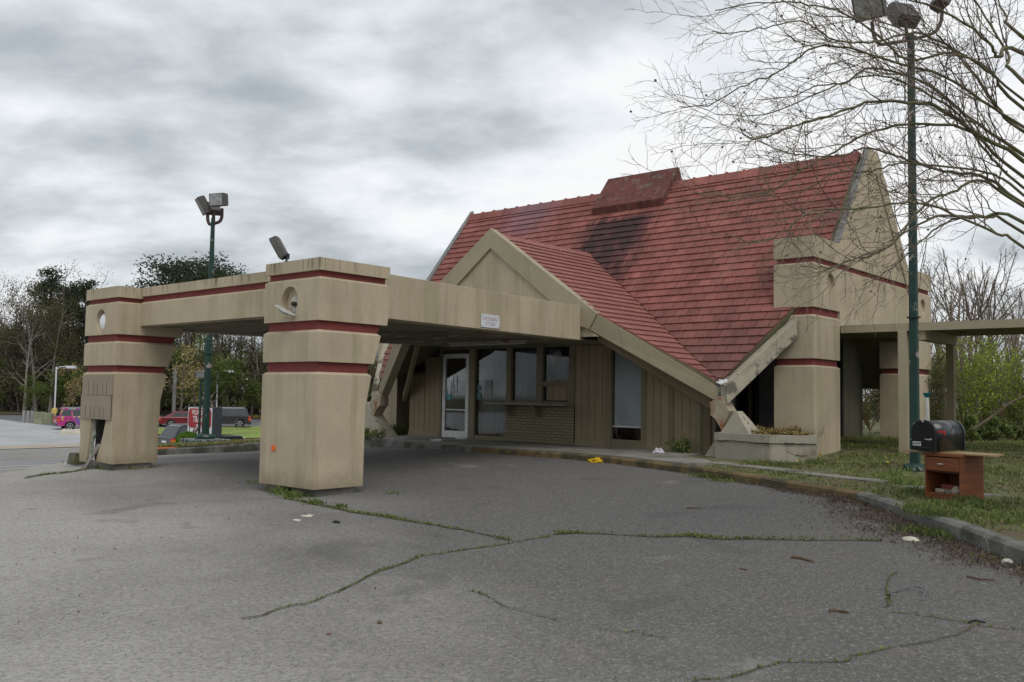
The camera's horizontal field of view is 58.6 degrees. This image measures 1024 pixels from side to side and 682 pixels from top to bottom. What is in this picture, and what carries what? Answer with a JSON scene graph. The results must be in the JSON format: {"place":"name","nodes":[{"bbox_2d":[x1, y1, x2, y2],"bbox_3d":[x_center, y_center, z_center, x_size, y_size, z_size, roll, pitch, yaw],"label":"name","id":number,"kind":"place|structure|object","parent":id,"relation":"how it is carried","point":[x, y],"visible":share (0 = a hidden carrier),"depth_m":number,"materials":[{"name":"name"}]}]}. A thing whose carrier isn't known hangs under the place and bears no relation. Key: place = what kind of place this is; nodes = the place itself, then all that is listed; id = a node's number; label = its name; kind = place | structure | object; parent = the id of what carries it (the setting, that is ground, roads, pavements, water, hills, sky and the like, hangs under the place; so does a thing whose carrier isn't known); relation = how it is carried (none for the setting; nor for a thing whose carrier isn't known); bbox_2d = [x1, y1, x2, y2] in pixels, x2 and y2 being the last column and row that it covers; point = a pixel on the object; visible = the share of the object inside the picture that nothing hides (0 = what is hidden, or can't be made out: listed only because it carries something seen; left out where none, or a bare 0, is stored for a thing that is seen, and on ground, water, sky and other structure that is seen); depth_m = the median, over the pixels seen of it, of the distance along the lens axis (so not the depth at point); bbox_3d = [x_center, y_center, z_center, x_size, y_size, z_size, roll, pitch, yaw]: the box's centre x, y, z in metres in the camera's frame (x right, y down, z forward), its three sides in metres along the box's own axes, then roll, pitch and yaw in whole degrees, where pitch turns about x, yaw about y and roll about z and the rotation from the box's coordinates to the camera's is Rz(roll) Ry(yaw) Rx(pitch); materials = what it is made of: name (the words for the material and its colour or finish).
{"place":"outdoors","nodes":[
{"label":"outdoors","id":0,"kind":"place"},
{"bbox_2d":[0,419,94,445],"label":"parking lot","id":1,"kind":"structure","parent":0,"point":[12,433],"depth_m":67.44,"materials":[{"name":"grey asphalt"}]},
{"bbox_2d":[0,442,258,468],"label":"road","id":2,"kind":"structure","parent":0,"point":[22,458],"depth_m":48.66,"materials":[{"name":"grey asphalt"}]},
{"bbox_2d":[158,423,244,443],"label":"parked car","id":3,"kind":"object","parent":2,"relation":"on","point":[170,433],"visible":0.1,"depth_m":51.75,"materials":[{"name":"black paint"}]},
{"bbox_2d":[0,414,260,438],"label":"dark lot","id":4,"kind":"structure","parent":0,"point":[254,421],"depth_m":90.21,"materials":[{"name":"asphalt"}]},
{"bbox_2d":[33,412,54,423],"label":"concrete barrier","id":5,"kind":"object","parent":4,"relation":"on","point":[42,418],"visible":0.93,"depth_m":82.49,"materials":[{"name":"concrete"}]},
{"bbox_2d":[161,365,182,404],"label":"evergreen tree","id":6,"kind":"object","parent":4,"relation":"on","point":[167,379],"visible":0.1,"depth_m":103.78,"materials":[{"name":"green plant"}]},
{"bbox_2d":[159,411,187,424],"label":"parked car","id":7,"kind":"object","parent":4,"relation":"on","point":[179,416],"visible":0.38,"depth_m":83.69,"materials":[{"name":"red paint"}]},
{"bbox_2d":[158,442,252,447],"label":"grass island","id":8,"kind":"structure","parent":0,"point":[203,445],"depth_m":22.25,"materials":[{"name":"plant"}]},
{"bbox_2d":[195,371,203,432],"bbox_3d":[-8.678,1.887,25.371,0.299,2.092,0.216,2,-4,-21],"label":"sign post","id":9,"kind":"object","parent":8,"relation":"on","point":[199,374],"visible":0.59,"depth_m":25.34,"materials":[{"name":"metal"}]},
{"bbox_2d":[180,438,229,446],"bbox_3d":[-8.101,2.753,24.099,1.100,0.350,0.840,-2,-4,41],"label":"footing","id":10,"kind":"object","parent":8,"relation":"on","point":[186,440],"visible":0.33,"depth_m":23.78,"materials":[{"name":"concrete"}]},
{"bbox_2d":[195,193,228,438],"bbox_3d":[-8.099,-0.669,24.250,0.735,6.495,1.123,3,-4,-32],"label":"lamp post","id":11,"kind":"object","parent":10,"relation":"on","point":[212,205],"visible":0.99,"depth_m":24.18,"materials":[{"name":"green metal"}]},
{"bbox_2d":[158,438,259,446],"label":"island grass","id":12,"kind":"structure","parent":8,"relation":"on","point":[232,441],"depth_m":22.55,"materials":[{"name":"plant"}]},
{"bbox_2d":[158,426,260,437],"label":"grass","id":13,"kind":"structure","parent":0,"point":[250,431],"depth_m":78.09,"materials":[{"name":"plant"}]},
{"bbox_2d":[0,420,876,448],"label":"pavement","id":14,"kind":"structure","parent":0,"point":[38,446],"depth_m":57.10,"materials":[{"name":"asphalt"}]},
{"bbox_2d":[0,395,879,414],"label":"woodland floor","id":15,"kind":"structure","parent":0,"point":[8,411],"depth_m":109.20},
{"bbox_2d":[0,357,23,410],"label":"leafy tree","id":16,"kind":"object","parent":15,"relation":"on","point":[4,390],"visible":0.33,"depth_m":104.66,"materials":[{"name":"green plant"}]},
{"bbox_2d":[0,317,45,411],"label":"evergreen tree","id":17,"kind":"object","parent":15,"relation":"on","point":[14,384],"visible":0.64,"depth_m":103.65,"materials":[{"name":"green plant"}]},
{"bbox_2d":[0,313,47,412],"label":"pale tree","id":18,"kind":"object","parent":15,"relation":"on","point":[27,366],"visible":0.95,"depth_m":99.50,"materials":[{"name":"grey plant"}]},
{"bbox_2d":[0,284,54,379],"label":"budding tree","id":19,"kind":"object","parent":15,"relation":"on","point":[37,292],"visible":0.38,"depth_m":106.91,"materials":[{"name":"green plant"}]},
{"bbox_2d":[0,285,68,411],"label":"pale tree","id":20,"kind":"object","parent":15,"relation":"on","point":[33,372],"visible":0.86,"depth_m":101.21,"materials":[{"name":"grey plant"}]},
{"bbox_2d":[0,280,71,411],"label":"budding tree","id":21,"kind":"object","parent":15,"relation":"on","point":[43,344],"visible":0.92,"depth_m":102.50,"materials":[{"name":"brown plant"}]},
{"bbox_2d":[12,277,85,411],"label":"budding tree","id":22,"kind":"object","parent":15,"relation":"on","point":[57,312],"visible":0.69,"depth_m":104.69,"materials":[{"name":"green plant"}]},
{"bbox_2d":[18,298,79,412],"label":"pale tree","id":23,"kind":"object","parent":15,"relation":"on","point":[51,397],"visible":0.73,"depth_m":102.63,"materials":[{"name":"grey plant"}]},
{"bbox_2d":[19,264,81,409],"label":"pine tree","id":24,"kind":"object","parent":15,"relation":"on","point":[51,281],"visible":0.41,"depth_m":111.66,"materials":[{"name":"green plant"}]},
{"bbox_2d":[27,292,85,378],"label":"budding tree","id":25,"kind":"object","parent":15,"relation":"on","point":[64,331],"visible":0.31,"depth_m":107.00,"materials":[{"name":"green plant"}]},
{"bbox_2d":[19,256,93,408],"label":"bare tree","id":26,"kind":"object","parent":15,"relation":"on","point":[63,295],"visible":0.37,"depth_m":109.12,"materials":[{"name":"brown plant"}]},
{"bbox_2d":[45,379,76,407],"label":"leafy tree","id":27,"kind":"object","parent":15,"relation":"on","point":[61,391],"visible":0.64,"depth_m":101.76,"materials":[{"name":"green plant"}]},
{"bbox_2d":[41,353,86,407],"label":"leafy tree","id":28,"kind":"object","parent":15,"relation":"on","point":[65,380],"visible":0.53,"depth_m":101.82,"materials":[{"name":"green plant"}]},
{"bbox_2d":[56,342,86,406],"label":"evergreen tree","id":29,"kind":"object","parent":15,"relation":"on","point":[66,353],"visible":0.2,"depth_m":102.90,"materials":[{"name":"green plant"}]},
{"bbox_2d":[62,279,99,406],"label":"pine tree","id":30,"kind":"object","parent":15,"relation":"on","point":[81,290],"visible":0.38,"depth_m":107.68,"materials":[{"name":"green plant"}]},
{"bbox_2d":[126,253,207,413],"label":"pine tree","id":31,"kind":"object","parent":15,"relation":"on","point":[168,272],"visible":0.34,"depth_m":108.52,"materials":[{"name":"green plant"}]},
{"bbox_2d":[0,368,372,414],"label":"undergrowth","id":32,"kind":"object","parent":15,"relation":"on","point":[233,402],"visible":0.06,"depth_m":111.64,"materials":[{"name":"green plant"}]},
{"bbox_2d":[0,411,1023,681],"bbox_3d":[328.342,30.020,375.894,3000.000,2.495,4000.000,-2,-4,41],"label":"ground","id":33,"kind":"structure","parent":0,"point":[180,619],"depth_m":7.27,"materials":[{"name":"grey asphalt"}]},
{"bbox_2d":[17,372,50,412],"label":"leafy tree","id":34,"kind":"object","parent":33,"relation":"on","point":[36,389],"visible":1,"depth_m":96.26,"materials":[{"name":"green plant"}]},
{"bbox_2d":[52,407,80,428],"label":"parked car","id":35,"kind":"object","parent":33,"relation":"on","point":[63,416],"visible":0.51,"depth_m":74.96,"materials":[{"name":"pink paint"}]},
{"bbox_2d":[54,361,85,406],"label":"blossom tree","id":36,"kind":"object","parent":33,"relation":"on","point":[74,392],"visible":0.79,"depth_m":91.51,"materials":[{"name":"beige plant"}]},
{"bbox_2d":[164,335,212,410],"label":"blossom tree","id":37,"kind":"object","parent":33,"relation":"on","point":[192,376],"visible":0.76,"depth_m":90.75,"materials":[{"name":"green plant"}]},
{"bbox_2d":[140,251,248,403],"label":"pine tree","id":38,"kind":"object","parent":33,"relation":"on","point":[205,261],"visible":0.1,"depth_m":113.27,"materials":[{"name":"green plant"}]},
{"bbox_2d":[152,261,245,406],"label":"pine tree","id":39,"kind":"object","parent":33,"relation":"on","point":[221,273],"visible":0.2,"depth_m":108.05,"materials":[{"name":"green plant"}]},
{"bbox_2d":[172,332,226,405],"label":"budding tree","id":40,"kind":"object","parent":33,"relation":"on","point":[200,351],"visible":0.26,"depth_m":102.83,"materials":[{"name":"green plant"}]},
{"bbox_2d":[188,406,222,436],"bbox_3d":[-12.195,3.779,36.161,1.840,2.343,0.440,-2,-4,41],"label":"motel sign","id":41,"kind":"object","parent":33,"relation":"on","point":[215,427],"visible":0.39,"depth_m":35.71,"materials":[{"name":"plastic"}]},
{"bbox_2d":[157,442,259,454],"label":"kerb","id":42,"kind":"structure","parent":33,"relation":"on","point":[246,447],"depth_m":21.83,"materials":[{"name":"grey concrete"}]},
{"bbox_2d":[170,333,254,408],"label":"leafy tree","id":43,"kind":"object","parent":33,"relation":"on","point":[217,370],"visible":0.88,"depth_m":98.57,"materials":[{"name":"green plant"}]},
{"bbox_2d":[222,407,250,426],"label":"parked car","id":44,"kind":"object","parent":33,"relation":"on","point":[231,415],"visible":0.57,"depth_m":84.53,"materials":[{"name":"grey paint"}]},
{"bbox_2d":[220,335,263,413],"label":"budding tree","id":45,"kind":"object","parent":33,"relation":"on","point":[246,340],"visible":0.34,"depth_m":110.03,"materials":[{"name":"green plant"}]},
{"bbox_2d":[223,374,261,408],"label":"leafy tree","id":46,"kind":"object","parent":33,"relation":"on","point":[243,403],"visible":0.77,"depth_m":102.51,"materials":[{"name":"green plant"}]},
{"bbox_2d":[236,337,267,409],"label":"evergreen tree","id":47,"kind":"object","parent":33,"relation":"on","point":[259,365],"visible":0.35,"depth_m":106.46,"materials":[{"name":"green plant"}]},
{"bbox_2d":[240,365,267,418],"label":"leafy tree","id":48,"kind":"object","parent":33,"relation":"on","point":[252,385],"visible":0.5,"depth_m":102.71,"materials":[{"name":"green plant"}]},
{"bbox_2d":[79,257,603,496],"bbox_3d":[-2.430,0.947,17.859,6.880,3.545,9.125,-2,-4,41],"label":"entrance canopy","id":49,"kind":"object","parent":33,"relation":"on","point":[324,327],"visible":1,"depth_m":14.43,"materials":[{"name":"paint"}]},
{"bbox_2d":[269,236,289,261],"bbox_3d":[-3.339,-1.319,13.344,0.441,0.414,0.265,0,-4,15],"label":"floodlight","id":50,"kind":"object","parent":49,"relation":"on","point":[278,246],"visible":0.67,"depth_m":13.27,"materials":[{"name":"black paint"}]},
{"bbox_2d":[448,340,528,345],"bbox_3d":[-0.533,0.046,19.343,2.200,0.079,0.140,-2,-4,41],"label":"strip light","id":51,"kind":"object","parent":49,"relation":"attached to","point":[501,342],"visible":1,"depth_m":19.23,"materials":[{"name":"white plastic"}]},
{"bbox_2d":[481,314,499,328],"bbox_3d":[-0.377,-0.345,16.004,0.017,0.230,0.530,-2,-4,36],"label":"clearance sign","id":52,"kind":"object","parent":49,"relation":"attached to","point":[490,321],"visible":1,"depth_m":16.00,"materials":[{"name":"metal"}]},
{"bbox_2d":[364,437,470,451],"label":"kerb","id":53,"kind":"structure","parent":33,"relation":"on","point":[377,442],"depth_m":21.18,"materials":[{"name":"grey concrete"}]},
{"bbox_2d":[12,454,1013,681],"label":"grit","id":54,"kind":"object","parent":33,"relation":"on","point":[428,581],"visible":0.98,"depth_m":8.31,"materials":[{"name":"gravel"}]},
{"bbox_2d":[33,468,1023,681],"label":"crack","id":55,"kind":"object","parent":33,"relation":"on","point":[640,632],"visible":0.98,"depth_m":6.62,"materials":[{"name":"black asphalt"}]},
{"bbox_2d":[24,467,1014,681],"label":"crack grass","id":56,"kind":"structure","parent":55,"relation":"on","point":[678,534],"depth_m":9.29,"materials":[{"name":"green plant"}]},
{"bbox_2d":[62,461,1005,561],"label":"edge weeds","id":57,"kind":"object","parent":33,"relation":"on","point":[286,492],"visible":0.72,"depth_m":12.25,"materials":[{"name":"green plant"}]},
{"bbox_2d":[471,447,864,498],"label":"kerb","id":58,"kind":"structure","parent":33,"relation":"on","point":[765,480],"depth_m":15.29,"materials":[{"name":"yellow paint"}]},
{"bbox_2d":[652,467,1023,585],"bbox_3d":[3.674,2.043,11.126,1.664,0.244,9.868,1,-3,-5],"label":"leaf litter","id":59,"kind":"object","parent":33,"relation":"on","point":[846,500],"visible":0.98,"depth_m":9.55,"materials":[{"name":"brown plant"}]},
{"bbox_2d":[862,389,879,422],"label":"tree","id":60,"kind":"object","parent":33,"relation":"on","point":[872,407],"visible":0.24,"depth_m":84.30,"materials":[{"name":"green plant"}]},
{"bbox_2d":[856,492,1023,568],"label":"kerb","id":61,"kind":"structure","parent":33,"relation":"on","point":[999,545],"depth_m":8.85,"materials":[{"name":"grey concrete"}]},
{"bbox_2d":[0,0,1023,400],"label":"sky","id":62,"kind":"structure","parent":0,"point":[359,131],"materials":[{"name":"grey"}]},
{"bbox_2d":[383,435,713,465],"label":"walkway","id":63,"kind":"structure","parent":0,"point":[674,457],"depth_m":19.02,"materials":[{"name":"concrete"}]},
{"bbox_2d":[369,420,1023,541],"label":"lawn","id":64,"kind":"structure","parent":0,"point":[1014,534],"depth_m":14.60,"materials":[{"name":"plant"}]},
{"bbox_2d":[365,148,931,456],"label":"motel office","id":65,"kind":"structure","parent":64,"relation":"on","point":[680,352],"depth_m":20.39,"materials":[{"name":"red tile"}]},
{"bbox_2d":[442,354,468,437],"bbox_3d":[-1.441,1.381,23.090,0.920,2.116,0.110,-2,-4,41],"label":"door","id":66,"kind":"structure","parent":65,"relation":"in","point":[445,433],"depth_m":23.18,"materials":[{"name":"white metal"}]},
{"bbox_2d":[476,348,506,435],"bbox_3d":[-0.444,1.257,22.412,1.040,2.130,0.169,-2,-4,41],"label":"window","id":67,"kind":"structure","parent":65,"relation":"in","point":[493,362],"depth_m":22.48,"materials":[{"name":"clear glass"}]},
{"bbox_2d":[513,348,536,400],"bbox_3d":[0.378,0.794,21.745,0.780,1.260,0.173,-2,-4,41],"label":"window","id":68,"kind":"structure","parent":65,"relation":"in","point":[527,357],"depth_m":21.84,"materials":[{"name":"grey glass"}]},
{"bbox_2d":[544,348,568,379],"bbox_3d":[1.082,0.532,21.102,0.780,0.790,0.122,-2,-4,41],"label":"window","id":69,"kind":"structure","parent":65,"relation":"in","point":[558,363],"depth_m":21.13,"materials":[{"name":"grey glass"}]},
{"bbox_2d":[612,351,640,437],"bbox_3d":[2.525,1.063,19.782,0.780,2.140,0.090,-2,-4,41],"label":"window","id":70,"kind":"structure","parent":65,"relation":"in","point":[627,408],"depth_m":19.82,"materials":[{"name":"clear glass"}]},
{"bbox_2d":[710,378,754,446],"bbox_3d":[5.289,0.887,20.214,0.110,3.010,3.550,-2,-4,41],"label":"side window","id":71,"kind":"structure","parent":65,"relation":"in","point":[744,401],"depth_m":19.95,"materials":[{"name":"black glass"}]},
{"bbox_2d":[662,434,694,452],"bbox_3d":[3.384,2.106,18.454,0.519,0.452,0.609,2,-4,-17],"label":"weed plant","id":72,"kind":"object","parent":64,"relation":"on","point":[683,446],"visible":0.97,"depth_m":18.36,"materials":[{"name":"green plant"}]},
{"bbox_2d":[714,432,817,461],"bbox_3d":[4.950,2.100,17.223,1.880,0.705,1.640,-2,-4,41],"label":"planter","id":73,"kind":"object","parent":64,"relation":"on","point":[756,447],"visible":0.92,"depth_m":16.54,"materials":[{"name":"concrete"}]},
{"bbox_2d":[750,425,811,434],"bbox_3d":[5.058,1.721,17.260,1.259,0.266,1.011,-2,-4,41],"label":"planter growth","id":74,"kind":"object","parent":73,"relation":"in","point":[776,431],"visible":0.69,"depth_m":17.08,"materials":[{"name":"plant"}]},
{"bbox_2d":[618,0,1023,336],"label":"crape myrtle","id":75,"kind":"object","parent":64,"relation":"on","point":[978,135],"visible":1,"depth_m":8.59,"materials":[{"name":"brown plant"}]},
{"bbox_2d":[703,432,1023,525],"bbox_3d":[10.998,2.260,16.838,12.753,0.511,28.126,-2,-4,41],"label":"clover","id":76,"kind":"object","parent":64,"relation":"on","point":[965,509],"visible":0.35,"depth_m":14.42,"materials":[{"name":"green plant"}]},
{"bbox_2d":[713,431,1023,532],"bbox_3d":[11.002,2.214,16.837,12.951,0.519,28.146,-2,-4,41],"label":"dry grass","id":77,"kind":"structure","parent":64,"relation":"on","point":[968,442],"depth_m":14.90,"materials":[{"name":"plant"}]},
{"bbox_2d":[862,389,879,430],"bbox_3d":[10.461,1.754,27.161,1.900,1.852,2.094,-2,-4,41],"label":"bush","id":78,"kind":"object","parent":64,"relation":"on","point":[866,418],"visible":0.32,"depth_m":27.11,"materials":[{"name":"green plant"}]},
{"bbox_2d":[735,421,1023,522],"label":"tall weeds","id":79,"kind":"object","parent":64,"relation":"on","point":[974,502],"visible":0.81,"depth_m":10.42,"materials":[{"name":"green plant"}]},
{"bbox_2d":[851,0,951,471],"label":"lamp post","id":80,"kind":"object","parent":64,"relation":"on","point":[914,399],"visible":0.57,"depth_m":15.11,"materials":[{"name":"green metal"}]},
{"bbox_2d":[840,319,1023,453],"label":"covered walk","id":81,"kind":"structure","parent":64,"relation":"on","point":[947,333],"depth_m":17.88,"materials":[{"name":"beige"}]},
{"bbox_2d":[873,269,992,417],"bbox_3d":[17.675,0.383,38.261,3.866,6.883,3.539,2,-4,-19],"label":"bare thicket tree","id":82,"kind":"object","parent":64,"relation":"on","point":[951,299],"visible":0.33,"depth_m":37.58,"materials":[{"name":"plant"}]},
{"bbox_2d":[925,344,972,419],"bbox_3d":[10.797,1.266,23.000,1.343,2.538,1.235,-2,-4,41],"label":"leafy bush","id":83,"kind":"object","parent":64,"relation":"on","point":[937,398],"visible":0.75,"depth_m":22.88,"materials":[{"name":"green plant"}]},
{"bbox_2d":[922,453,983,500],"bbox_3d":[5.379,1.667,11.148,0.485,0.578,0.509,3,-4,-29],"label":"bedside cabinet","id":84,"kind":"object","parent":64,"relation":"on","point":[965,473],"visible":0.73,"depth_m":11.02,"materials":[{"name":"orange wood"}]},
{"bbox_2d":[902,449,999,456],"bbox_3d":[5.305,1.360,11.082,0.124,0.022,1.140,3,-4,-36],"label":"board","id":85,"kind":"object","parent":84,"relation":"on","point":[955,453],"visible":1,"depth_m":11.02,"materials":[{"name":"brown wood"}]},
{"bbox_2d":[943,451,999,454],"bbox_3d":[5.456,1.363,11.098,0.124,0.022,0.860,4,-4,-38],"label":"board","id":86,"kind":"object","parent":84,"relation":"on","point":[968,452],"visible":0.24,"depth_m":11.05,"materials":[{"name":"brown wood"}]},
{"bbox_2d":[911,419,964,450],"bbox_3d":[5.297,1.161,11.347,0.631,0.388,0.321,3,-4,-32],"label":"mailbox","id":87,"kind":"object","parent":86,"relation":"on","point":[937,435],"visible":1,"depth_m":11.21,"materials":[{"name":"black metal"}]},
{"bbox_2d":[911,419,936,450],"bbox_3d":[5.044,1.148,11.193,0.036,0.388,0.318,3,-4,-32],"label":"door","id":88,"kind":"structure","parent":87,"relation":"in","point":[923,433],"depth_m":11.17,"materials":[{"name":"metal"}]},
{"bbox_2d":[931,258,1002,424],"bbox_3d":[18.405,0.197,38.160,3.775,7.342,4.124,0,-4,21],"label":"bare thicket tree","id":89,"kind":"object","parent":64,"relation":"on","point":[965,295],"visible":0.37,"depth_m":37.64,"materials":[{"name":"plant"}]},
{"bbox_2d":[930,244,1005,419],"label":"bare thicket tree","id":90,"kind":"object","parent":64,"relation":"on","point":[958,306],"visible":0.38,"depth_m":43.59,"materials":[{"name":"plant"}]},
{"bbox_2d":[926,250,1023,409],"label":"bare thicket tree","id":91,"kind":"object","parent":64,"relation":"on","point":[947,311],"visible":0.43,"depth_m":35.55,"materials":[{"name":"plant"}]},
{"bbox_2d":[929,335,1022,429],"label":"leafy bush","id":92,"kind":"object","parent":64,"relation":"on","point":[969,368],"visible":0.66,"depth_m":23.73,"materials":[{"name":"green plant"}]},
{"bbox_2d":[935,237,1023,417],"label":"bare thicket tree","id":93,"kind":"object","parent":64,"relation":"on","point":[995,306],"visible":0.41,"depth_m":35.12,"materials":[{"name":"brown plant"}]},
{"bbox_2d":[938,264,1023,417],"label":"bare thicket tree","id":94,"kind":"object","parent":64,"relation":"on","point":[978,309],"visible":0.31,"depth_m":40.02,"materials":[{"name":"plant"}]},
{"bbox_2d":[944,335,1018,425],"bbox_3d":[13.487,1.216,25.980,1.828,3.077,1.725,2,-4,-17],"label":"leafy bush","id":95,"kind":"object","parent":64,"relation":"on","point":[985,416],"visible":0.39,"depth_m":25.95,"materials":[{"name":"green plant"}]},
{"bbox_2d":[943,266,1021,410],"bbox_3d":[16.124,0.417,32.167,1.624,5.780,3.569,1,-3,-4],"label":"bare thicket tree","id":96,"kind":"object","parent":64,"relation":"on","point":[979,311],"visible":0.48,"depth_m":31.32,"materials":[{"name":"plant"}]},
{"bbox_2d":[962,412,1006,440],"bbox_3d":[10.917,2.063,21.511,1.274,0.791,1.124,2,-3,-12],"label":"leafy bush","id":97,"kind":"object","parent":64,"relation":"on","point":[989,430],"visible":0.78,"depth_m":21.23,"materials":[{"name":"green plant"}]},
{"bbox_2d":[961,263,1023,400],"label":"bare thicket tree","id":98,"kind":"object","parent":64,"relation":"on","point":[980,297],"visible":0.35,"depth_m":44.13,"materials":[{"name":"plant"}]},
{"bbox_2d":[974,343,1023,427],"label":"leafy bush","id":99,"kind":"object","parent":64,"relation":"on","point":[1011,410],"visible":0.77,"depth_m":24.93,"materials":[{"name":"green plant"}]},
{"bbox_2d":[978,349,1023,424],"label":"leafy bush","id":100,"kind":"object","parent":64,"relation":"on","point":[1012,399],"visible":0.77,"depth_m":24.31,"materials":[{"name":"green plant"}]},
{"bbox_2d":[984,417,1023,439],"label":"leafy bush","id":101,"kind":"object","parent":64,"relation":"on","point":[1012,430],"visible":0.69,"depth_m":21.92,"materials":[{"name":"green plant"}]},
{"bbox_2d":[984,283,1023,427],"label":"bare thicket tree","id":102,"kind":"object","parent":64,"relation":"on","point":[1019,335],"visible":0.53,"depth_m":34.02,"materials":[{"name":"plant"}]},
{"bbox_2d":[714,462,999,495],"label":"path","id":103,"kind":"structure","parent":0,"point":[814,474],"depth_m":13.95,"materials":[{"name":"concrete"}]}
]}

